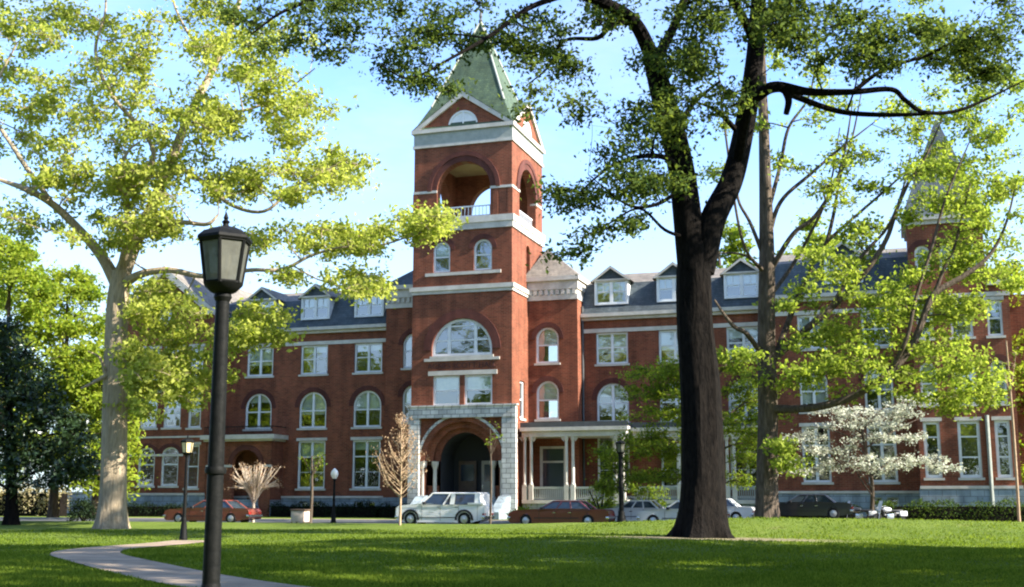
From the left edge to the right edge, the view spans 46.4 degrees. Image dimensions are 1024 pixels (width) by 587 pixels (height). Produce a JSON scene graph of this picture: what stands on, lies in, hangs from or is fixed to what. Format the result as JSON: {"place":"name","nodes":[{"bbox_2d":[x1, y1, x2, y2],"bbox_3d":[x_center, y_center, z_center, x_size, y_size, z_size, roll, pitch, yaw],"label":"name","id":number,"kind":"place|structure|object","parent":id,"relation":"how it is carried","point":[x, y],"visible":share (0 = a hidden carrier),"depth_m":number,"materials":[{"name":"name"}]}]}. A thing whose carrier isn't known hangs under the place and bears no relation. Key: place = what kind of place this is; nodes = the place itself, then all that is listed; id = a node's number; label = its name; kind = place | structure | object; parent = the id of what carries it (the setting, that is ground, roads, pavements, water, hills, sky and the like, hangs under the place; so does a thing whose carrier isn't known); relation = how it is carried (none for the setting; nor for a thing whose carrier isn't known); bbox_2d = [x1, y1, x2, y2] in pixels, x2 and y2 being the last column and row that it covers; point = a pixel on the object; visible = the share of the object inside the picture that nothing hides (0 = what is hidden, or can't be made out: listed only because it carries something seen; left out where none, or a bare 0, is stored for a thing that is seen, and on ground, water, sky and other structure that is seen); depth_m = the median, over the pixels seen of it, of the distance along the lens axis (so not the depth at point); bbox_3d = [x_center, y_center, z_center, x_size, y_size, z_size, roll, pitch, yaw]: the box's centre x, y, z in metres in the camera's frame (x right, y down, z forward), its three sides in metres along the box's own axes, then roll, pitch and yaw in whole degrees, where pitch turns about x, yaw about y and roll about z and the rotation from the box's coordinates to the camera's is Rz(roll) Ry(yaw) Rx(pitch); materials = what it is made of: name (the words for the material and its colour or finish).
{"place":"outdoors","nodes":[
{"label":"outdoors","id":0,"kind":"place"},
{"bbox_2d":[50,540,306,586],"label":"path","id":1,"kind":"structure","parent":0,"point":[113,558],"depth_m":27.26,"materials":[{"name":"grey concrete"}]},
{"bbox_2d":[33,517,507,520],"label":"pavement","id":2,"kind":"structure","parent":0,"point":[348,519],"depth_m":82.33,"materials":[{"name":"grey concrete"}]},
{"bbox_2d":[583,486,617,508],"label":"shrub","id":3,"kind":"object","parent":2,"relation":"on","point":[609,502],"visible":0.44,"depth_m":76.16,"materials":[{"name":"green plant"}]},
{"bbox_2d":[624,483,670,507],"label":"shrub","id":4,"kind":"object","parent":2,"relation":"on","point":[651,492],"visible":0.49,"depth_m":76.17,"materials":[{"name":"green plant"}]},
{"bbox_2d":[0,513,1023,586],"bbox_3d":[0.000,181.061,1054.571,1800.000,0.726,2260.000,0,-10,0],"label":"lawn","id":5,"kind":"structure","parent":0,"point":[52,525],"depth_m":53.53,"materials":[{"name":"green plant"}]},
{"bbox_2d":[0,220,43,353],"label":"leafy tree","id":6,"kind":"object","parent":5,"relation":"on","point":[2,298],"visible":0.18,"depth_m":106.40,"materials":[{"name":"green plant"}]},
{"bbox_2d":[0,482,71,515],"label":"hedge","id":7,"kind":"object","parent":5,"relation":"on","point":[32,504],"visible":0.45,"depth_m":103.63,"materials":[{"name":"green plant"}]},
{"bbox_2d":[0,315,100,524],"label":"magnolia tree","id":8,"kind":"object","parent":5,"relation":"on","point":[27,393],"visible":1,"depth_m":70.55,"materials":[{"name":"green plant"}]},
{"bbox_2d":[27,492,91,512],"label":"garden wall","id":9,"kind":"structure","parent":5,"relation":"on","point":[79,494],"depth_m":121.46,"materials":[{"name":"stone"}]},
{"bbox_2d":[3,259,129,517],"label":"leafy tree","id":10,"kind":"object","parent":5,"relation":"on","point":[82,291],"visible":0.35,"depth_m":91.47,"materials":[{"name":"green plant"}]},
{"bbox_2d":[47,335,163,517],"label":"leafy tree","id":11,"kind":"object","parent":5,"relation":"on","point":[80,378],"visible":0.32,"depth_m":88.48,"materials":[{"name":"green plant"}]},
{"bbox_2d":[127,501,188,516],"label":"hedge","id":12,"kind":"object","parent":5,"relation":"on","point":[138,510],"visible":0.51,"depth_m":101.22,"materials":[{"name":"green plant"}]},
{"bbox_2d":[179,435,194,539],"bbox_3d":[-13.361,7.933,48.862,0.552,4.300,0.577,2,-10,-11],"label":"street lamp","id":13,"kind":"object","parent":5,"relation":"on","point":[187,444],"visible":0.99,"depth_m":48.85,"materials":[{"name":"metal"}]},
{"bbox_2d":[197,212,251,586],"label":"street lamp","id":14,"kind":"object","parent":5,"relation":"on","point":[224,250],"visible":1,"depth_m":10.50,"materials":[{"name":"metal"}]},
{"bbox_2d":[0,0,468,528],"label":"shade tree","id":15,"kind":"object","parent":5,"relation":"on","point":[121,377],"visible":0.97,"depth_m":63.54,"materials":[{"name":"green plant"}]},
{"bbox_2d":[0,517,508,521],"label":"kerb","id":16,"kind":"structure","parent":5,"relation":"on","point":[257,519],"depth_m":82.61,"materials":[{"name":"grey concrete"}]},
{"bbox_2d":[0,519,520,523],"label":"drive","id":17,"kind":"structure","parent":5,"relation":"on","point":[267,521],"depth_m":80.32,"materials":[{"name":"asphalt"}]},
{"bbox_2d":[0,231,82,483],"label":"leafy tree","id":18,"kind":"object","parent":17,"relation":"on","point":[30,275],"visible":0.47,"depth_m":88.90,"materials":[{"name":"green plant"}]},
{"bbox_2d":[65,495,97,520],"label":"shrub","id":19,"kind":"object","parent":17,"relation":"on","point":[83,505],"visible":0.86,"depth_m":78.13,"materials":[{"name":"green plant"}]},
{"bbox_2d":[163,500,262,521],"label":"parked car","id":20,"kind":"object","parent":17,"relation":"on","point":[234,510],"visible":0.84,"depth_m":73.54,"materials":[{"name":"red metal"}]},
{"bbox_2d":[223,460,284,521],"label":"pruned shrub","id":21,"kind":"object","parent":17,"relation":"on","point":[254,488],"visible":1,"depth_m":74.72,"materials":[{"name":"plant"}]},
{"bbox_2d":[298,452,327,522],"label":"young tree","id":22,"kind":"object","parent":17,"relation":"on","point":[313,470],"visible":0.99,"depth_m":70.61,"materials":[{"name":"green plant"}]},
{"bbox_2d":[330,468,337,522],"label":"street lamp","id":23,"kind":"object","parent":17,"relation":"on","point":[334,473],"visible":0.98,"depth_m":74.88,"materials":[{"name":"metal"}]},
{"bbox_2d":[395,492,494,523],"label":"car","id":24,"kind":"object","parent":17,"relation":"on","point":[457,507],"visible":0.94,"depth_m":68.33,"materials":[{"name":"white metal"}]},
{"bbox_2d":[507,504,531,522],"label":"shrub","id":25,"kind":"object","parent":17,"relation":"on","point":[523,508],"visible":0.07,"depth_m":76.01,"materials":[{"name":"green plant"}]},
{"bbox_2d":[507,500,615,523],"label":"parked car","id":26,"kind":"object","parent":17,"relation":"on","point":[569,511],"visible":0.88,"depth_m":66.30,"materials":[{"name":"red metal"}]},
{"bbox_2d":[615,437,625,521],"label":"street lamp","id":27,"kind":"object","parent":17,"relation":"on","point":[620,450],"visible":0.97,"depth_m":65.10,"materials":[{"name":"metal"}]},
{"bbox_2d":[610,500,663,521],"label":"parked car","id":28,"kind":"object","parent":17,"relation":"on","point":[632,508],"visible":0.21,"depth_m":71.78,"materials":[{"name":"silver metal"}]},
{"bbox_2d":[585,344,779,497],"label":"tree","id":29,"kind":"object","parent":17,"relation":"on","point":[659,391],"visible":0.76,"depth_m":72.06,"materials":[{"name":"green plant"}]},
{"bbox_2d":[636,500,729,520],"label":"parked car","id":30,"kind":"object","parent":17,"relation":"on","point":[670,511],"visible":0.38,"depth_m":65.67,"materials":[{"name":"silver metal"}]},
{"bbox_2d":[726,498,754,517],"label":"parked car","id":31,"kind":"object","parent":17,"relation":"on","point":[734,509],"visible":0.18,"depth_m":70.81,"materials":[{"name":"white metal"}]},
{"bbox_2d":[779,494,853,517],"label":"parked car","id":32,"kind":"object","parent":17,"relation":"on","point":[811,505],"visible":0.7,"depth_m":69.81,"materials":[{"name":"black metal"}]},
{"bbox_2d":[841,501,876,518],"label":"motorcycle","id":33,"kind":"object","parent":17,"relation":"on","point":[870,513],"visible":0.59,"depth_m":70.29,"materials":[{"name":"black metal"}]},
{"bbox_2d":[873,501,906,518],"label":"motorcycle","id":34,"kind":"object","parent":17,"relation":"on","point":[902,514],"visible":0.79,"depth_m":69.54,"materials":[{"name":"white metal"}]},
{"bbox_2d":[290,509,310,522],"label":"stone block","id":35,"kind":"object","parent":5,"relation":"on","point":[300,515],"visible":0.97,"depth_m":68.03,"materials":[{"name":"grey stone"}]},
{"bbox_2d":[267,500,406,517],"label":"hedge","id":36,"kind":"object","parent":5,"relation":"on","point":[368,511],"visible":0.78,"depth_m":97.22,"materials":[{"name":"green plant"}]},
{"bbox_2d":[367,412,429,524],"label":"bare sapling","id":37,"kind":"object","parent":5,"relation":"on","point":[401,446],"visible":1,"depth_m":65.28,"materials":[{"name":"beige plant"}]},
{"bbox_2d":[484,421,503,523],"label":"young tree","id":38,"kind":"object","parent":5,"relation":"on","point":[490,505],"visible":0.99,"depth_m":65.20,"materials":[{"name":"brown plant"}]},
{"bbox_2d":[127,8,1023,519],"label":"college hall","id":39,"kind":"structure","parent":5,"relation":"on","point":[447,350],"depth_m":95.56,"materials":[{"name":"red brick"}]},
{"bbox_2d":[134,444,158,487],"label":"window","id":40,"kind":"structure","parent":39,"relation":"in","point":[154,449],"depth_m":105.13,"materials":[{"name":"white paint"}]},
{"bbox_2d":[139,399,157,429],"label":"window","id":41,"kind":"structure","parent":39,"relation":"in","point":[148,427],"depth_m":105.73,"materials":[{"name":"white paint"}]},
{"bbox_2d":[143,346,161,379],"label":"window","id":42,"kind":"structure","parent":39,"relation":"in","point":[151,347],"depth_m":106.74,"materials":[{"name":"white paint"}]},
{"bbox_2d":[157,443,181,487],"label":"window","id":43,"kind":"structure","parent":39,"relation":"in","point":[176,447],"depth_m":104.52,"materials":[{"name":"white paint"}]},
{"bbox_2d":[161,401,180,429],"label":"window","id":44,"kind":"structure","parent":39,"relation":"in","point":[165,409],"depth_m":105.13,"materials":[{"name":"white paint"}]},
{"bbox_2d":[182,442,200,489],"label":"window","id":45,"kind":"structure","parent":39,"relation":"in","point":[196,444],"depth_m":103.68,"materials":[{"name":"white paint"}]},
{"bbox_2d":[185,392,201,429],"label":"window","id":46,"kind":"structure","parent":39,"relation":"in","point":[190,427],"depth_m":104.49,"materials":[{"name":"white paint"}]},
{"bbox_2d":[189,344,204,368],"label":"window","id":47,"kind":"structure","parent":39,"relation":"in","point":[193,345],"depth_m":105.44,"materials":[{"name":"white paint"}]},
{"bbox_2d":[247,465,258,499],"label":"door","id":48,"kind":"structure","parent":39,"relation":"in","point":[252,467],"depth_m":103.71,"materials":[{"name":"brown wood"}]},
{"bbox_2d":[241,389,275,430],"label":"window","id":49,"kind":"structure","parent":39,"relation":"in","point":[260,398],"depth_m":105.03,"materials":[{"name":"white paint"}]},
{"bbox_2d":[245,347,273,377],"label":"window","id":50,"kind":"structure","parent":39,"relation":"in","point":[264,357],"depth_m":105.78,"materials":[{"name":"white paint"}]},
{"bbox_2d":[295,438,326,490],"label":"window","id":51,"kind":"structure","parent":39,"relation":"in","point":[309,447],"depth_m":102.75,"materials":[{"name":"white paint"}]},
{"bbox_2d":[295,387,330,429],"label":"window","id":52,"kind":"structure","parent":39,"relation":"in","point":[314,403],"depth_m":103.43,"materials":[{"name":"white paint"}]},
{"bbox_2d":[298,345,328,376],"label":"window","id":53,"kind":"structure","parent":39,"relation":"in","point":[315,349],"depth_m":104.11,"materials":[{"name":"white paint"}]},
{"bbox_2d":[349,437,381,489],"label":"window","id":54,"kind":"structure","parent":39,"relation":"in","point":[359,443],"depth_m":101.13,"materials":[{"name":"white paint"}]},
{"bbox_2d":[349,385,384,428],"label":"window","id":55,"kind":"structure","parent":39,"relation":"in","point":[373,399],"depth_m":101.87,"materials":[{"name":"white paint"}]},
{"bbox_2d":[352,343,382,374],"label":"window","id":56,"kind":"structure","parent":39,"relation":"in","point":[369,347],"depth_m":102.55,"materials":[{"name":"white paint"}]},
{"bbox_2d":[398,380,410,423],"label":"window","id":57,"kind":"structure","parent":39,"relation":"in","point":[407,393],"depth_m":99.42,"materials":[{"name":"white paint"}]},
{"bbox_2d":[398,329,411,369],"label":"window","id":58,"kind":"structure","parent":39,"relation":"in","point":[408,341],"depth_m":100.12,"materials":[{"name":"white paint"}]},
{"bbox_2d":[428,237,454,272],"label":"window","id":59,"kind":"structure","parent":39,"relation":"in","point":[442,250],"depth_m":95.98,"materials":[{"name":"white paint"}]},
{"bbox_2d":[433,375,459,404],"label":"window","id":60,"kind":"structure","parent":39,"relation":"in","point":[441,383],"depth_m":94.10,"materials":[{"name":"glass"}]},
{"bbox_2d":[430,319,493,358],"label":"window","id":61,"kind":"structure","parent":39,"relation":"in","point":[481,354],"depth_m":94.08,"materials":[{"name":"white paint"}]},
{"bbox_2d":[459,461,476,491],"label":"door","id":62,"kind":"structure","parent":39,"relation":"in","point":[467,469],"depth_m":95.80,"materials":[{"name":"brown wood"}]},
{"bbox_2d":[465,374,491,404],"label":"window","id":63,"kind":"structure","parent":39,"relation":"in","point":[472,382],"depth_m":93.28,"materials":[{"name":"glass"}]},
{"bbox_2d":[469,234,496,269],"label":"window","id":64,"kind":"structure","parent":39,"relation":"in","point":[492,242],"depth_m":94.82,"materials":[{"name":"white paint"}]},
{"bbox_2d":[481,461,489,493],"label":"door","id":65,"kind":"structure","parent":39,"relation":"in","point":[485,464],"depth_m":95.31,"materials":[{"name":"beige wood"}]},
{"bbox_2d":[519,381,525,420],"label":"window","id":66,"kind":"structure","parent":39,"relation":"in","point":[521,417],"depth_m":94.80,"materials":[{"name":"white paint"}]},
{"bbox_2d":[531,322,563,365],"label":"window","id":67,"kind":"structure","parent":39,"relation":"in","point":[547,336],"depth_m":96.45,"materials":[{"name":"white paint"}]},
{"bbox_2d":[531,376,563,421],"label":"window","id":68,"kind":"structure","parent":39,"relation":"in","point":[548,390],"depth_m":95.73,"materials":[{"name":"white paint"}]},
{"bbox_2d":[540,446,564,497],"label":"window","id":69,"kind":"structure","parent":39,"relation":"in","point":[552,458],"depth_m":94.26,"materials":[{"name":"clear glass"}]},
{"bbox_2d":[594,332,629,366],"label":"window","id":70,"kind":"structure","parent":39,"relation":"in","point":[611,343],"depth_m":96.05,"materials":[{"name":"white paint"}]},
{"bbox_2d":[592,378,633,422],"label":"window","id":71,"kind":"structure","parent":39,"relation":"in","point":[609,389],"depth_m":95.42,"materials":[{"name":"glass"}]},
{"bbox_2d":[598,438,629,489],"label":"window","id":72,"kind":"structure","parent":39,"relation":"in","point":[598,438],"depth_m":94.59,"materials":[{"name":"white paint"}]},
{"bbox_2d":[658,330,678,363],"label":"window","id":73,"kind":"structure","parent":39,"relation":"in","point":[667,338],"depth_m":94.75,"materials":[{"name":"white paint"}]},
{"bbox_2d":[658,378,680,421],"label":"window","id":74,"kind":"structure","parent":39,"relation":"in","point":[676,403],"depth_m":93.78,"materials":[{"name":"white paint"}]},
{"bbox_2d":[661,452,677,489],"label":"window","id":75,"kind":"structure","parent":39,"relation":"in","point":[674,452],"depth_m":92.90,"materials":[{"name":"white paint"}]},
{"bbox_2d":[723,375,756,420],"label":"window","id":76,"kind":"structure","parent":39,"relation":"in","point":[735,377],"depth_m":92.33,"materials":[{"name":"white paint"}]},
{"bbox_2d":[726,326,757,361],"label":"window","id":77,"kind":"structure","parent":39,"relation":"in","point":[732,333],"depth_m":93.03,"materials":[{"name":"white paint"}]},
{"bbox_2d":[730,437,755,489],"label":"window","id":78,"kind":"structure","parent":39,"relation":"in","point":[731,462],"depth_m":91.44,"materials":[{"name":"white paint"}]},
{"bbox_2d":[797,315,826,350],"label":"window","id":79,"kind":"structure","parent":39,"relation":"in","point":[801,321],"depth_m":89.31,"materials":[{"name":"white paint"}]},
{"bbox_2d":[794,365,832,413],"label":"window","id":80,"kind":"structure","parent":39,"relation":"in","point":[810,397],"depth_m":88.36,"materials":[{"name":"white paint"}]},
{"bbox_2d":[799,423,833,484],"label":"window","id":81,"kind":"structure","parent":39,"relation":"in","point":[804,425],"depth_m":87.44,"materials":[{"name":"white paint"}]},
{"bbox_2d":[861,312,892,348],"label":"window","id":82,"kind":"structure","parent":39,"relation":"in","point":[875,329],"depth_m":87.47,"materials":[{"name":"white paint"}]},
{"bbox_2d":[858,365,897,412],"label":"window","id":83,"kind":"structure","parent":39,"relation":"in","point":[883,386],"depth_m":86.97,"materials":[{"name":"white paint"}]},
{"bbox_2d":[866,421,899,483],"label":"window","id":84,"kind":"structure","parent":39,"relation":"in","point":[883,481],"depth_m":85.95,"materials":[{"name":"white paint"}]},
{"bbox_2d":[908,240,934,270],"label":"window","id":85,"kind":"structure","parent":39,"relation":"in","point":[917,243],"depth_m":85.58,"materials":[{"name":"white paint"}]},
{"bbox_2d":[916,304,934,340],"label":"window","id":86,"kind":"structure","parent":39,"relation":"in","point":[927,319],"depth_m":84.66,"materials":[{"name":"white paint"}]},
{"bbox_2d":[914,357,942,407],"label":"window","id":87,"kind":"structure","parent":39,"relation":"in","point":[928,385],"depth_m":84.15,"materials":[{"name":"white paint"}]},
{"bbox_2d":[920,417,944,479],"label":"window","id":88,"kind":"structure","parent":39,"relation":"in","point":[936,420],"depth_m":83.27,"materials":[{"name":"white paint"}]},
{"bbox_2d":[934,238,959,268],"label":"window","id":89,"kind":"structure","parent":39,"relation":"in","point":[944,252],"depth_m":85.16,"materials":[{"name":"white paint"}]},
{"bbox_2d":[950,297,975,338],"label":"window","id":90,"kind":"structure","parent":39,"relation":"in","point":[971,336],"depth_m":83.70,"materials":[{"name":"white paint"}]},
{"bbox_2d":[948,355,979,406],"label":"window","id":91,"kind":"structure","parent":39,"relation":"in","point":[970,376],"depth_m":83.35,"materials":[{"name":"white paint"}]},
{"bbox_2d":[954,417,984,479],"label":"window","id":92,"kind":"structure","parent":39,"relation":"in","point":[962,420],"depth_m":82.48,"materials":[{"name":"white paint"}]},
{"bbox_2d":[960,237,980,268],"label":"window","id":93,"kind":"structure","parent":39,"relation":"in","point":[967,237],"depth_m":84.56,"materials":[{"name":"white paint"}]},
{"bbox_2d":[983,296,1005,337],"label":"window","id":94,"kind":"structure","parent":39,"relation":"in","point":[997,306],"depth_m":83.33,"materials":[{"name":"white paint"}]},
{"bbox_2d":[985,354,1011,405],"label":"window","id":95,"kind":"structure","parent":39,"relation":"in","point":[1000,357],"depth_m":82.67,"materials":[{"name":"white paint"}]},
{"bbox_2d":[991,416,1014,479],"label":"window","id":96,"kind":"structure","parent":39,"relation":"in","point":[997,419],"depth_m":81.84,"materials":[{"name":"white paint"}]},
{"bbox_2d":[199,0,1023,537],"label":"oak tree","id":97,"kind":"object","parent":5,"relation":"on","point":[697,234],"visible":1,"depth_m":49.24,"materials":[{"name":"green plant"}]},
{"bbox_2d":[716,220,757,268],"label":"leafy tree","id":98,"kind":"object","parent":5,"relation":"on","point":[733,235],"visible":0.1,"depth_m":126.36,"materials":[{"name":"green plant"}]},
{"bbox_2d":[740,502,861,518],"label":"hedge","id":99,"kind":"object","parent":5,"relation":"on","point":[822,516],"visible":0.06,"depth_m":83.42,"materials":[{"name":"green plant"}]},
{"bbox_2d":[775,213,859,254],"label":"leafy tree","id":100,"kind":"object","parent":5,"relation":"on","point":[814,237],"visible":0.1,"depth_m":123.78,"materials":[{"name":"green plant"}]},
{"bbox_2d":[696,0,1023,517],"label":"tree","id":101,"kind":"object","parent":5,"relation":"on","point":[771,447],"visible":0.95,"depth_m":65.21,"materials":[{"name":"green plant"}]},
{"bbox_2d":[778,391,966,510],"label":"dogwood tree","id":102,"kind":"object","parent":5,"relation":"on","point":[898,409],"visible":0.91,"depth_m":75.92,"materials":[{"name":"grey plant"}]},
{"bbox_2d":[876,496,1023,521],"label":"hedge","id":103,"kind":"object","parent":5,"relation":"on","point":[980,512],"visible":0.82,"depth_m":79.00,"materials":[{"name":"green plant"}]},
{"bbox_2d":[988,259,1023,485],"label":"leafy tree","id":104,"kind":"object","parent":5,"relation":"on","point":[1021,367],"visible":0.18,"depth_m":84.30,"materials":[{"name":"green plant"}]},
{"bbox_2d":[1000,341,1020,521],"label":"young tree","id":105,"kind":"object","parent":5,"relation":"on","point":[1015,466],"visible":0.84,"depth_m":71.49,"materials":[{"name":"beige plant"}]},
{"bbox_2d":[0,0,1023,491],"label":"sky","id":106,"kind":"structure","parent":0,"point":[382,124],"materials":[{"name":"blue"}]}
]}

